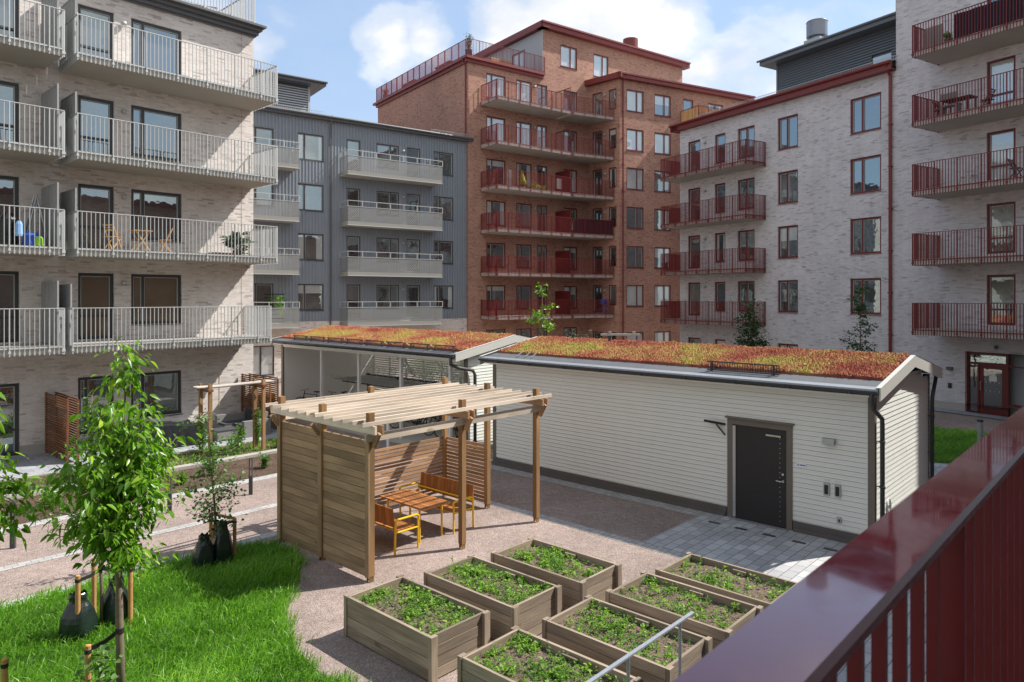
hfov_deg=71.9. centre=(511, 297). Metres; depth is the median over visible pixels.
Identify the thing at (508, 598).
raised bed
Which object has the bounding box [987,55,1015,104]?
balcony door
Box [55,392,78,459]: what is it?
privacy fence
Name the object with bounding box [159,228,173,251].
folding chair
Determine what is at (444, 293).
window
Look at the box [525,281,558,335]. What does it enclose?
deciduous tree
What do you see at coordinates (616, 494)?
pavement strip
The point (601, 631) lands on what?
raised bed
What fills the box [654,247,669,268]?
window
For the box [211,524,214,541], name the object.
tree stake
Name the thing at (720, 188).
window
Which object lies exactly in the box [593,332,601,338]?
balcony door
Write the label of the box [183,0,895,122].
sky
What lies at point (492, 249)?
window
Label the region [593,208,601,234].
balcony door
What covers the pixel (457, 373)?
hedge bush
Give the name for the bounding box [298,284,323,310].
window
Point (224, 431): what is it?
ottoman
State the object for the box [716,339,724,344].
window
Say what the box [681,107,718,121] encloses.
bamboo screen
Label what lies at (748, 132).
window
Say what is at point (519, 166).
window
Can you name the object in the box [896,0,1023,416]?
apartment building
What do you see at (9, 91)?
balcony door
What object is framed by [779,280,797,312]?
window
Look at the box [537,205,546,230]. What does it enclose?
balcony door
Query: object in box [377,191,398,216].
window
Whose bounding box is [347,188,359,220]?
balcony door
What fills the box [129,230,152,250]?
folding table
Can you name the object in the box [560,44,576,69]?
window
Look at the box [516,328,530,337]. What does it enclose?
window
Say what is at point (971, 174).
folding chair
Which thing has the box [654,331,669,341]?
window
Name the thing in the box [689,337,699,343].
window
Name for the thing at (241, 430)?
garden plant
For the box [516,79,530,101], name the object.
window
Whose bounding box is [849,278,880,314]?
window
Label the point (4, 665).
tree stake
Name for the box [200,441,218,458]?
garden plant
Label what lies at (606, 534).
gravel border
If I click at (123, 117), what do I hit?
apartment building
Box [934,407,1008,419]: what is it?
entrance step
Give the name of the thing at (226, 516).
tree brace
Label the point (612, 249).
window
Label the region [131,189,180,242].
window
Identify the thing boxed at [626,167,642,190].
window
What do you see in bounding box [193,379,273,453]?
garden arch
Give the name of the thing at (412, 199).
balcony door
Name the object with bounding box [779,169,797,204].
window
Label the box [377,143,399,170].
window
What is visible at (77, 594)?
tree stake
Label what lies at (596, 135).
balcony door
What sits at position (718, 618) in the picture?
raised bed
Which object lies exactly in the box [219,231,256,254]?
potted shrub
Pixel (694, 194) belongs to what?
balcony door
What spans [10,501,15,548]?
bollard
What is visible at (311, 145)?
window
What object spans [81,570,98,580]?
tree strap
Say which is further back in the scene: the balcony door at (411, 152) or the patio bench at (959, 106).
the balcony door at (411, 152)
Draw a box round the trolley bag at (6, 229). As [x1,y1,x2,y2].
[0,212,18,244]
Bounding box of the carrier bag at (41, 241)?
[35,236,43,245]
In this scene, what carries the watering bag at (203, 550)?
on the lawn at (287, 604)
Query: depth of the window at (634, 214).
54.05 m
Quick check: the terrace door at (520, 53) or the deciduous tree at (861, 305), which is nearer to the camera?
the deciduous tree at (861, 305)
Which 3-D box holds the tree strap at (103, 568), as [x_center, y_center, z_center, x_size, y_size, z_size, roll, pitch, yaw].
[-5.991,4.082,10.644,0.431,0.125,0.099,0,0,-26]
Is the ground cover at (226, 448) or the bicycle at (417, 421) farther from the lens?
the bicycle at (417, 421)
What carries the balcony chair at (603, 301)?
on the apartment building at (587, 119)
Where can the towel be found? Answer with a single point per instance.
(558, 183)
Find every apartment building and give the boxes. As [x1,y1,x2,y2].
[0,0,277,457]
[253,68,473,383]
[373,19,755,354]
[660,11,895,352]
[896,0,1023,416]
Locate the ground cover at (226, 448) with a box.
[5,438,276,493]
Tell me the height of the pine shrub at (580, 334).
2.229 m
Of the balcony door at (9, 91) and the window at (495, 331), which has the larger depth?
the window at (495, 331)
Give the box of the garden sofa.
[215,407,270,437]
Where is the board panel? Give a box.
[925,24,941,47]
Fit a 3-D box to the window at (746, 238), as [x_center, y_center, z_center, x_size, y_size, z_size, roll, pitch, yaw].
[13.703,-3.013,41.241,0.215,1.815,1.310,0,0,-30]
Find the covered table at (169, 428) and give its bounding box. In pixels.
[125,419,197,452]
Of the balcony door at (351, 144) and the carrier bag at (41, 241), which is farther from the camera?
the balcony door at (351, 144)
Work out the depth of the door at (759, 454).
15.62 m
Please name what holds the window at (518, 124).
in the apartment building at (587, 119)
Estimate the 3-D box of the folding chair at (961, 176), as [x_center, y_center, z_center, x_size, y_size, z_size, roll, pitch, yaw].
[19.038,-5.068,30.027,0.449,0.880,0.402,0,0,37]
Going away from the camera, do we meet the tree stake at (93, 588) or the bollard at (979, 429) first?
the tree stake at (93, 588)
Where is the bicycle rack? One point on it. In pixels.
(368, 379)
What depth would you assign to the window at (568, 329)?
54.22 m
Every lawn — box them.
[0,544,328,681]
[934,430,970,462]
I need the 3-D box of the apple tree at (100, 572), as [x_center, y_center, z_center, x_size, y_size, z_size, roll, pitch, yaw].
[-6.356,3.167,10.658,1.567,3.666,0.908,0,0,16]
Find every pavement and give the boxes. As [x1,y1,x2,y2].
[643,512,925,681]
[934,463,946,475]
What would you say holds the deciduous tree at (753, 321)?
on the ground at (326, 586)
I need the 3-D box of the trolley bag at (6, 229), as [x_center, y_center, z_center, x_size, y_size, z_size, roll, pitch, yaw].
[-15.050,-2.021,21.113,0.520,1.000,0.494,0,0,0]
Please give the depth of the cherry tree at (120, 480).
8.29 m
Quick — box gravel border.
[410,481,684,557]
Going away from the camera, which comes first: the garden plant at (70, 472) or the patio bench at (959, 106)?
the garden plant at (70, 472)
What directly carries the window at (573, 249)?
in the apartment building at (587, 119)
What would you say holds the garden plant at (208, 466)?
on the planting bed at (240, 466)
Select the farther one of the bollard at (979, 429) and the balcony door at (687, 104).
the balcony door at (687, 104)
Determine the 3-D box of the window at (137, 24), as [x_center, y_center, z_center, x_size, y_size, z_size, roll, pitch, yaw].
[-12.707,-8.815,25.194,0.104,1.750,1.720,0,0,43]
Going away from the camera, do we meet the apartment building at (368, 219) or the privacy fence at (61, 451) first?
the privacy fence at (61, 451)
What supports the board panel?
on the apartment building at (959, 284)
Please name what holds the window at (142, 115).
in the apartment building at (123, 117)
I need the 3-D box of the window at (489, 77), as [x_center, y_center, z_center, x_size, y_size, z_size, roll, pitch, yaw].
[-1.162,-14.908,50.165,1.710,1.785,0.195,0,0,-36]
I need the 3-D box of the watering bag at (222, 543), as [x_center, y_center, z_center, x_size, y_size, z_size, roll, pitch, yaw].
[-5.423,4.592,13.222,0.372,0.816,0.365,0,0,-38]
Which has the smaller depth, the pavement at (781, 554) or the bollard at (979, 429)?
the pavement at (781, 554)
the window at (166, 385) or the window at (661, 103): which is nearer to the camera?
the window at (166, 385)
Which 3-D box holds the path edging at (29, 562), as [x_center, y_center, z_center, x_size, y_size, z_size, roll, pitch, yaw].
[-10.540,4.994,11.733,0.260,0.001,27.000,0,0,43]
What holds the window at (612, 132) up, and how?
in the apartment building at (587, 119)
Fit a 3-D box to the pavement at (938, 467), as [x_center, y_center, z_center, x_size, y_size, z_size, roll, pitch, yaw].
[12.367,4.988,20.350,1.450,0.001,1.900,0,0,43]
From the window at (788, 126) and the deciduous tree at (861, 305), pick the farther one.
the window at (788, 126)
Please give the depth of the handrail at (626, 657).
7.71 m
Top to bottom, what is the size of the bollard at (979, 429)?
1.000 m
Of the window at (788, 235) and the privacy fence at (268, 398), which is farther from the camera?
the window at (788, 235)
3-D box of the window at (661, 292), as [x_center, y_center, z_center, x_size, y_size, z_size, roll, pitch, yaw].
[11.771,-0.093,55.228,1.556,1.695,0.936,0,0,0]
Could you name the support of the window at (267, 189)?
in the apartment building at (368, 219)
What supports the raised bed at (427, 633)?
on the ground at (326, 586)
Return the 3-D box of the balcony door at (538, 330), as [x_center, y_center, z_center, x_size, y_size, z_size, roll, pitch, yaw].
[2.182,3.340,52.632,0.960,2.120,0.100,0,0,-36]
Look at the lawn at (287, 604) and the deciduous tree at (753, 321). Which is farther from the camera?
the deciduous tree at (753, 321)
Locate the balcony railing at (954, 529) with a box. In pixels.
[672,406,1023,681]
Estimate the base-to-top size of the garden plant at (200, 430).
1.441 m
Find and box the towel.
[557,178,559,188]
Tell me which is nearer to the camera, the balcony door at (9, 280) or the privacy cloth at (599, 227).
the balcony door at (9, 280)
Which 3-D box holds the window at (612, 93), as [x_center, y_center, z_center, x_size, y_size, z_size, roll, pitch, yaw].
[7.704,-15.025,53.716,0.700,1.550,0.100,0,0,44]
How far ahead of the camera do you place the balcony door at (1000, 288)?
29.68 m
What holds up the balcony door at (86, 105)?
in the apartment building at (123, 117)
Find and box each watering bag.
[59,589,97,643]
[103,575,127,629]
[192,532,214,571]
[212,520,232,566]
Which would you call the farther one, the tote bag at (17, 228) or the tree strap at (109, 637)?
the tote bag at (17, 228)
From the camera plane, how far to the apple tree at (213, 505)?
13.27 m
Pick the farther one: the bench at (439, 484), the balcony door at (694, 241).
the balcony door at (694, 241)
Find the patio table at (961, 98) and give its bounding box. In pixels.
[940,94,977,112]
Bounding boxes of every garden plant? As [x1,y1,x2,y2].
[37,485,62,508]
[57,462,75,482]
[176,471,188,484]
[193,408,207,451]
[197,452,219,473]
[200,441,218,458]
[223,431,245,453]
[230,423,245,447]
[252,409,260,447]
[257,452,270,467]
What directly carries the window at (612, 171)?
in the apartment building at (587, 119)
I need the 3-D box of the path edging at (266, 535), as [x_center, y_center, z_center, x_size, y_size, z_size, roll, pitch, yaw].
[-11.311,4.994,8.095,0.290,0.001,20.600,0,0,43]
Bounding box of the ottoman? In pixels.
[212,426,238,440]
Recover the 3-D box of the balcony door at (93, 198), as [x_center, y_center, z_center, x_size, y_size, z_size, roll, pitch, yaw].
[-14.025,-2.665,23.764,0.100,2.190,1.090,0,0,43]
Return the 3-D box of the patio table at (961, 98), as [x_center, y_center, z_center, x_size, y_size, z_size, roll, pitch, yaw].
[18.927,-8.025,29.913,0.700,0.750,1.200,0,0,-30]
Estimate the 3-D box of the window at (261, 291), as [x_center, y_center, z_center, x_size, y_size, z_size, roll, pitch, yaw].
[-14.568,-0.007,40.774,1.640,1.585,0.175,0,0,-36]
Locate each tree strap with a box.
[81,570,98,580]
[91,626,124,649]
[98,565,126,571]
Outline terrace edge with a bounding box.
[0,437,274,481]
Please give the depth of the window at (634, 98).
54.05 m
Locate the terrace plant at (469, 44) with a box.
[463,33,473,54]
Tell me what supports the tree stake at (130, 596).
on the lawn at (287, 604)
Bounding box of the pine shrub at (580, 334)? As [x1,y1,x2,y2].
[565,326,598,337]
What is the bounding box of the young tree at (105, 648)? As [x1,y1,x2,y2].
[72,642,123,681]
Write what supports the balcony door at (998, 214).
in the apartment building at (959, 284)
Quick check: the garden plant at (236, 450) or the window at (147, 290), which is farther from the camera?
the window at (147, 290)
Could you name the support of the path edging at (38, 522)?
on the ground at (326, 586)
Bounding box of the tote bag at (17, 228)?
[15,221,23,235]
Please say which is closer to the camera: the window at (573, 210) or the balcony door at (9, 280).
the balcony door at (9, 280)
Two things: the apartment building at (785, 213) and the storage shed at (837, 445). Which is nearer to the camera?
the storage shed at (837, 445)
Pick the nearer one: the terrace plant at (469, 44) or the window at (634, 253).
the terrace plant at (469, 44)
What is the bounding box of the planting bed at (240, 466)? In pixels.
[0,438,276,527]
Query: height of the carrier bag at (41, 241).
0.300 m
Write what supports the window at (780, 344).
in the apartment building at (785, 213)
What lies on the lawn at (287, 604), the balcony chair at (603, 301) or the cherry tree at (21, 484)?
the cherry tree at (21, 484)
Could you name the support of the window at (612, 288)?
in the apartment building at (587, 119)
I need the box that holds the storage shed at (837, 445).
[478,335,941,543]
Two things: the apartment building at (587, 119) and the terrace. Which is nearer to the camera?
the terrace
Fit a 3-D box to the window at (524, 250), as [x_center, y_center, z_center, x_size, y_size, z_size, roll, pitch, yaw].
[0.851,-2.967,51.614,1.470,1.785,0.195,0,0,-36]
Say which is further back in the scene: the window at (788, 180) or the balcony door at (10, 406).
the window at (788, 180)
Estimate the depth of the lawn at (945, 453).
21.59 m
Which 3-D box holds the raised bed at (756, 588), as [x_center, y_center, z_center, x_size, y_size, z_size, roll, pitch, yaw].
[3.399,4.578,11.140,1.966,0.844,1.078,0,0,43]
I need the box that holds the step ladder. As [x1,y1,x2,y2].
[21,195,48,245]
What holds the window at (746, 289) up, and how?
in the apartment building at (785, 213)
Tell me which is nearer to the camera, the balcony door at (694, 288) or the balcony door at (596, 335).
the balcony door at (694, 288)
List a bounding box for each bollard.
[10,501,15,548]
[167,473,171,512]
[249,458,252,494]
[386,424,388,450]
[977,419,982,441]
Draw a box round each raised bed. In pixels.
[344,574,489,681]
[424,554,561,639]
[457,624,642,681]
[491,537,621,610]
[542,595,711,681]
[605,570,762,649]
[655,552,797,609]
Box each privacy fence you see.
[45,392,68,461]
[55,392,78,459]
[241,373,270,417]
[248,373,278,428]
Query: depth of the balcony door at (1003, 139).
29.68 m
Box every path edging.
[0,450,405,532]
[0,462,456,570]
[2,531,276,606]
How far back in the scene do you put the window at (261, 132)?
40.92 m
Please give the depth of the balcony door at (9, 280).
22.02 m
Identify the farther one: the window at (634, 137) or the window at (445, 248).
the window at (634, 137)
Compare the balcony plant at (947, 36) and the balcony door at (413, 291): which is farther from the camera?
the balcony door at (413, 291)
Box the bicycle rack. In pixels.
[331,365,462,430]
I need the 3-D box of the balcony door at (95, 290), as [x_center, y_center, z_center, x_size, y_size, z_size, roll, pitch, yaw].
[-14.025,0.295,23.764,0.100,2.210,1.090,0,0,43]
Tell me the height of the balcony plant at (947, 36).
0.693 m
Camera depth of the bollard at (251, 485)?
17.88 m
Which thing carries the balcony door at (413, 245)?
in the apartment building at (368, 219)
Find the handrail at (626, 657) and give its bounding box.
[586,611,694,681]
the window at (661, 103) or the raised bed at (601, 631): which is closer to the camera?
the raised bed at (601, 631)
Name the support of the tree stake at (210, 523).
on the lawn at (287, 604)
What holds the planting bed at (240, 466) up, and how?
on the ground at (326, 586)
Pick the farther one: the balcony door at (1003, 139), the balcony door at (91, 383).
the balcony door at (1003, 139)
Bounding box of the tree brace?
[211,512,234,519]
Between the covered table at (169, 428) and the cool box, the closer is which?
the cool box
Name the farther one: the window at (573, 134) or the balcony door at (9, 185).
the window at (573, 134)
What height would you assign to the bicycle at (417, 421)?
1.019 m
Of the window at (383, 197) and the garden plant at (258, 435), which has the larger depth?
the window at (383, 197)
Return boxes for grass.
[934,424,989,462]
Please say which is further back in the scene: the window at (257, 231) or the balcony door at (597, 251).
the balcony door at (597, 251)
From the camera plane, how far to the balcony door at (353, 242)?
44.19 m
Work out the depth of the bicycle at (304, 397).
29.80 m
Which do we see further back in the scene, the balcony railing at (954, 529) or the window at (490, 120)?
the window at (490, 120)
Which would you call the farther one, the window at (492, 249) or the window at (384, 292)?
the window at (492, 249)
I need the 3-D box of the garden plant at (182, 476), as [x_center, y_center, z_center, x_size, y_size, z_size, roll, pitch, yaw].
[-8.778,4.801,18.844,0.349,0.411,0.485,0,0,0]
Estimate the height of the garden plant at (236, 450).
0.689 m
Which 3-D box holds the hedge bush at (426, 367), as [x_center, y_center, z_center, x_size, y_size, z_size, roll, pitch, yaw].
[-4.523,3.774,37.995,2.382,2.459,2.268,0,0,0]
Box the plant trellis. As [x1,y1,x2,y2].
[269,294,285,318]
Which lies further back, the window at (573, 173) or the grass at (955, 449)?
the window at (573, 173)
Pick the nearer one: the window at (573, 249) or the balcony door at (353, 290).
the balcony door at (353, 290)
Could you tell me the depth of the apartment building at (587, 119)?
53.29 m
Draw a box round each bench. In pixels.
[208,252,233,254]
[375,503,419,555]
[399,472,473,533]
[491,57,509,63]
[940,91,961,114]
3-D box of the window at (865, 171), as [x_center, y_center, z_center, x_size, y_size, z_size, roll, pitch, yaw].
[17.456,-6.013,34.828,0.215,1.815,1.690,0,0,-30]
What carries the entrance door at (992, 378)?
in the apartment building at (959, 284)
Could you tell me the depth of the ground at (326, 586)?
14.52 m
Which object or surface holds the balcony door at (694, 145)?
in the apartment building at (785, 213)
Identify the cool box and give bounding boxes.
[22,232,38,245]
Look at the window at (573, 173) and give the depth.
54.53 m
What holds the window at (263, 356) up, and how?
in the apartment building at (368, 219)
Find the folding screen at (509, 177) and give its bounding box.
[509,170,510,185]
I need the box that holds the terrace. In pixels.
[0,428,276,479]
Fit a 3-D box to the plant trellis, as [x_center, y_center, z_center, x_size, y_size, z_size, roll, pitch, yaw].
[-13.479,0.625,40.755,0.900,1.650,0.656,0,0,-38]
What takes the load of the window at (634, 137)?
in the apartment building at (587, 119)
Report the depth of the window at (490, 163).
50.31 m
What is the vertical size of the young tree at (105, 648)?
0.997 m
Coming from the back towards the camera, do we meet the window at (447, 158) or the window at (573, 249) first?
the window at (573, 249)
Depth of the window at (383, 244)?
45.55 m
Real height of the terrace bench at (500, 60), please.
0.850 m
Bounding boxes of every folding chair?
[102,224,122,249]
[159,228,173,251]
[932,102,938,115]
[953,167,964,184]
[966,164,979,182]
[982,88,995,105]
[1008,159,1022,177]
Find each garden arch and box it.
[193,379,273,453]
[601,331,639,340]
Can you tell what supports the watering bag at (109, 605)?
on the lawn at (287, 604)
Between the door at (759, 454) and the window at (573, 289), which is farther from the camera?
the window at (573, 289)
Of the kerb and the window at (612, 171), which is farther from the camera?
the window at (612, 171)
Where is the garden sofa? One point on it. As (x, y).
(245, 417)
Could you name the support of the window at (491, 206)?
in the apartment building at (587, 119)
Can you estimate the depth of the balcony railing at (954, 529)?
1.22 m
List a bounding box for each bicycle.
[295,389,319,399]
[403,415,439,427]
[422,416,457,435]
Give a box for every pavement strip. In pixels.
[411,458,492,478]
[466,459,704,515]
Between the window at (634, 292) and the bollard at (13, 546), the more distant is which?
the window at (634, 292)
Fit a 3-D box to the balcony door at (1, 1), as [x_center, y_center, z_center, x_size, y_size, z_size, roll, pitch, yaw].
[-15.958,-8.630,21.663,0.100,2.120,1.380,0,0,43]
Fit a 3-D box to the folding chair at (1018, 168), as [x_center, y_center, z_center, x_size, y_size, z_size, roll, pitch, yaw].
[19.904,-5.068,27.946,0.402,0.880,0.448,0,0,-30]
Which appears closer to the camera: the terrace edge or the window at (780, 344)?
the terrace edge
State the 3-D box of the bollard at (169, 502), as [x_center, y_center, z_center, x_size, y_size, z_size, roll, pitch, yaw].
[-7.946,4.537,16.399,0.090,0.925,0.070,0,0,-11]
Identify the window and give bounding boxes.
[131,18,180,74]
[131,105,182,162]
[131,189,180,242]
[131,274,182,324]
[131,370,182,419]
[253,126,272,155]
[253,184,273,207]
[253,283,273,310]
[253,345,273,376]
[257,231,272,256]
[298,132,323,162]
[298,183,323,211]
[298,233,323,260]
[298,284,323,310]
[376,285,398,309]
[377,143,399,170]
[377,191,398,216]
[377,237,398,262]
[434,151,452,176]
[434,196,452,220]
[434,240,453,264]
[434,285,452,307]
[486,73,504,97]
[486,116,504,140]
[486,158,504,184]
[486,200,505,226]
[486,242,504,267]
[486,285,504,309]
[486,329,504,333]
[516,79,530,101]
[516,121,530,144]
[516,162,530,187]
[516,203,531,228]
[516,244,530,268]
[516,285,530,309]
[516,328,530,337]
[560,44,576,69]
[564,169,576,192]
[564,208,576,230]
[564,247,576,269]
[564,286,576,308]
[564,327,576,336]
[565,90,576,110]
[565,130,576,152]
[594,54,607,76]
[609,89,615,109]
[609,128,615,148]
[609,167,615,187]
[609,206,615,226]
[609,246,615,265]
[609,285,615,304]
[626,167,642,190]
[627,89,643,113]
[627,128,643,152]
[627,207,642,229]
[627,246,643,268]
[627,285,642,306]
[627,332,642,340]
[654,94,669,117]
[654,132,670,155]
[654,170,669,192]
[654,209,669,230]
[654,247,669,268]
[654,285,669,306]
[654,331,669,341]
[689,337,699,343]
[708,103,722,109]
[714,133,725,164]
[714,282,725,311]
[716,183,725,213]
[716,232,724,262]
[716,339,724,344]
[738,125,754,159]
[738,177,754,210]
[738,229,754,261]
[738,281,754,311]
[779,114,797,150]
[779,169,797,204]
[779,225,797,258]
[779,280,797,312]
[779,343,797,347]
[849,92,880,135]
[849,154,880,195]
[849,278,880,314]
[851,216,881,254]
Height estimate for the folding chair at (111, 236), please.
0.880 m
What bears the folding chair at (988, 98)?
on the apartment building at (959, 284)
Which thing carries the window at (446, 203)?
in the apartment building at (368, 219)
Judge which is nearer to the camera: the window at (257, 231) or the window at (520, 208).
the window at (257, 231)
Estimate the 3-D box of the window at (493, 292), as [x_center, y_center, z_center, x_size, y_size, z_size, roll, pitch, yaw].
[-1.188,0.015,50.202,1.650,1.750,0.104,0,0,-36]
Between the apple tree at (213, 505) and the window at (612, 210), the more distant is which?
the window at (612, 210)
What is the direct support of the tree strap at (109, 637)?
attached to the tree stake at (87, 651)
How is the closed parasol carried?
on the apartment building at (587, 119)
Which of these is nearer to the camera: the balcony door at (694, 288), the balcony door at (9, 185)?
the balcony door at (9, 185)
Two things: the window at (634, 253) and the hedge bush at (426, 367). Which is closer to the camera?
the hedge bush at (426, 367)
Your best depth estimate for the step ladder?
21.61 m
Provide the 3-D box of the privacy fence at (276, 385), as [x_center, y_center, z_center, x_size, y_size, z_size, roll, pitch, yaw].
[-9.443,3.955,26.810,2.200,1.990,0.062,0,0,43]
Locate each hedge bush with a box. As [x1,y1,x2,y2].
[410,360,439,379]
[444,354,478,383]
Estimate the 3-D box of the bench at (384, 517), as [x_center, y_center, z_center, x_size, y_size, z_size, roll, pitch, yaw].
[-2.739,4.550,14.511,1.846,0.902,0.674,0,0,43]
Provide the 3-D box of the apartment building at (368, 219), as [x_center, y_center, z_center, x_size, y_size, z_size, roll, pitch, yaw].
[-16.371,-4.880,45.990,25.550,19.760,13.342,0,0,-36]
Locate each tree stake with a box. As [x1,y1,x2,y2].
[0,657,8,681]
[75,575,80,614]
[84,644,91,681]
[91,559,96,609]
[128,568,132,626]
[209,515,212,539]
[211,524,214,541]
[232,518,236,558]
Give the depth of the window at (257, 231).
40.96 m
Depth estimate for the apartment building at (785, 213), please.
38.78 m
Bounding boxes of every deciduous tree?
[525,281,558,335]
[732,298,776,346]
[839,281,878,352]
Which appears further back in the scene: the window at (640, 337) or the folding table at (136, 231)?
the window at (640, 337)
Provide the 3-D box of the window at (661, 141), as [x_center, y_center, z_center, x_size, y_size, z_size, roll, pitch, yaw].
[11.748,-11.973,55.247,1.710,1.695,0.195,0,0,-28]
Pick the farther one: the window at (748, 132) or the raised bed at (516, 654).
the window at (748, 132)
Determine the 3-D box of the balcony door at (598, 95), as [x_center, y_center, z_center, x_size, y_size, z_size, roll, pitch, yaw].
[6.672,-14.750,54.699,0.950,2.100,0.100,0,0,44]
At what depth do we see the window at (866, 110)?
34.89 m
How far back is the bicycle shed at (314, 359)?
27.37 m
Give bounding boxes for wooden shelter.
[265,378,551,582]
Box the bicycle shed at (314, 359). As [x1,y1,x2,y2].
[270,325,529,455]
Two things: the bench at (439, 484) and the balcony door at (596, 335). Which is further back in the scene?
the balcony door at (596, 335)
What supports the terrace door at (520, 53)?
in the apartment building at (587, 119)
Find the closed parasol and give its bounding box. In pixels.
[520,170,525,186]
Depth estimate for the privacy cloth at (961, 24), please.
28.29 m
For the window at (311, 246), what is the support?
in the apartment building at (368, 219)
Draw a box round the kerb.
[4,449,276,499]
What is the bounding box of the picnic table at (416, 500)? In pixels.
[380,489,450,542]
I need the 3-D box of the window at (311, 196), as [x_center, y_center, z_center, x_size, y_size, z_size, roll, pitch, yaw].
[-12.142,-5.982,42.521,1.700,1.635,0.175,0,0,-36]
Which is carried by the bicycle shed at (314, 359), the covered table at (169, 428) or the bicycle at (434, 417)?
the bicycle at (434, 417)
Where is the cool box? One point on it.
(31, 238)
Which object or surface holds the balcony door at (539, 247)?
in the apartment building at (587, 119)
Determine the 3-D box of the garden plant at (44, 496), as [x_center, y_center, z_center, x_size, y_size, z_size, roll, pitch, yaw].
[-10.932,4.722,16.731,0.543,0.566,0.639,0,0,-20]
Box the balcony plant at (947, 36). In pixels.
[943,31,952,41]
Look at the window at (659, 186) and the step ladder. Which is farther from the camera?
the window at (659, 186)
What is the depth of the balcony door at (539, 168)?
52.76 m
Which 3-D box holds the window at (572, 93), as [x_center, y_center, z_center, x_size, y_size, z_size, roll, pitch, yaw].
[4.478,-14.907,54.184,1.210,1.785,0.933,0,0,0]
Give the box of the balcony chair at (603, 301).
[599,299,607,313]
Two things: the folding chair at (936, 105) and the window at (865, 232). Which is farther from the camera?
the window at (865, 232)
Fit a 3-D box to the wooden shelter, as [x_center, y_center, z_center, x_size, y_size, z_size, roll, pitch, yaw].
[-2.056,3.515,15.115,3.588,2.970,5.132,0,0,43]
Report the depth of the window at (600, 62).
56.15 m
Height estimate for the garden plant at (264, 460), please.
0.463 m
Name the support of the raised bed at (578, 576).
on the ground at (326, 586)
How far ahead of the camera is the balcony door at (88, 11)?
23.77 m
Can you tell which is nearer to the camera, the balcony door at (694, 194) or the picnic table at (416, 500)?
the picnic table at (416, 500)
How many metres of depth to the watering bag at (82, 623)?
10.21 m
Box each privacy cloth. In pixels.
[575,219,612,234]
[955,0,1022,38]
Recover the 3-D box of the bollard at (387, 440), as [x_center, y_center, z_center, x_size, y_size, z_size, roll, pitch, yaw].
[-3.965,4.525,22.574,0.100,0.950,0.100,0,0,0]
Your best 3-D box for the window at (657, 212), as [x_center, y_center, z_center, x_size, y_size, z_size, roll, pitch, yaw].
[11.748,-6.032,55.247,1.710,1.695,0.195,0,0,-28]
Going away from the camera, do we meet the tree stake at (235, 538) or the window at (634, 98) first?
the tree stake at (235, 538)
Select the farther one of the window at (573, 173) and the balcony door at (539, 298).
the window at (573, 173)
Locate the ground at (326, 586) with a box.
[0,370,1010,681]
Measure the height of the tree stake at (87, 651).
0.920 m
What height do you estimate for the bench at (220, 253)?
0.089 m
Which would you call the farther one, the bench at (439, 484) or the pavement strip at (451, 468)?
the pavement strip at (451, 468)
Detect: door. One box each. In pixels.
[0,0,18,37]
[0,81,18,141]
[0,175,18,244]
[0,271,18,342]
[0,383,18,455]
[78,4,112,58]
[78,95,112,154]
[78,184,112,248]
[78,273,112,339]
[78,375,112,436]
[347,139,359,170]
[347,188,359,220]
[347,236,359,268]
[347,284,359,315]
[407,147,419,177]
[407,194,419,224]
[407,239,419,270]
[407,285,419,314]
[512,49,524,67]
[537,84,546,104]
[537,125,546,147]
[537,165,546,189]
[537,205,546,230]
[537,245,546,272]
[537,286,546,313]
[537,328,546,336]
[593,92,601,114]
[593,131,601,154]
[593,169,601,194]
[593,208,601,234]
[593,247,601,273]
[593,285,601,311]
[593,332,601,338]
[683,99,692,109]
[689,140,699,170]
[689,187,699,220]
[689,235,699,268]
[689,282,699,315]
[733,424,785,528]
[980,365,1005,414]
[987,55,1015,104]
[987,128,1015,180]
[987,201,1015,253]
[987,274,1015,325]
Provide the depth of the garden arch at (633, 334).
30.95 m
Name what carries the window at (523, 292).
in the apartment building at (587, 119)
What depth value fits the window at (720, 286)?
43.08 m
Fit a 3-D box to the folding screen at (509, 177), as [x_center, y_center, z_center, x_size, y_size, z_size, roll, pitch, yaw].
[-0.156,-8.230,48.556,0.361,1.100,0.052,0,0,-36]
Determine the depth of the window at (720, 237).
43.14 m
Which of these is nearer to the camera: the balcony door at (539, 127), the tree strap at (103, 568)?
the tree strap at (103, 568)
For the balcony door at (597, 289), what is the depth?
54.77 m
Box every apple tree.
[38,387,135,625]
[168,412,249,537]
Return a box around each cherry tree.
[0,392,62,549]
[36,336,201,681]
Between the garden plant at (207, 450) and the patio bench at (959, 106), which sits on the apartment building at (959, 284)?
the patio bench at (959, 106)
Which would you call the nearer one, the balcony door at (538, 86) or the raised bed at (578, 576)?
the raised bed at (578, 576)
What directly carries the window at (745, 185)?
in the apartment building at (785, 213)
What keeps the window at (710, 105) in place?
in the apartment building at (587, 119)

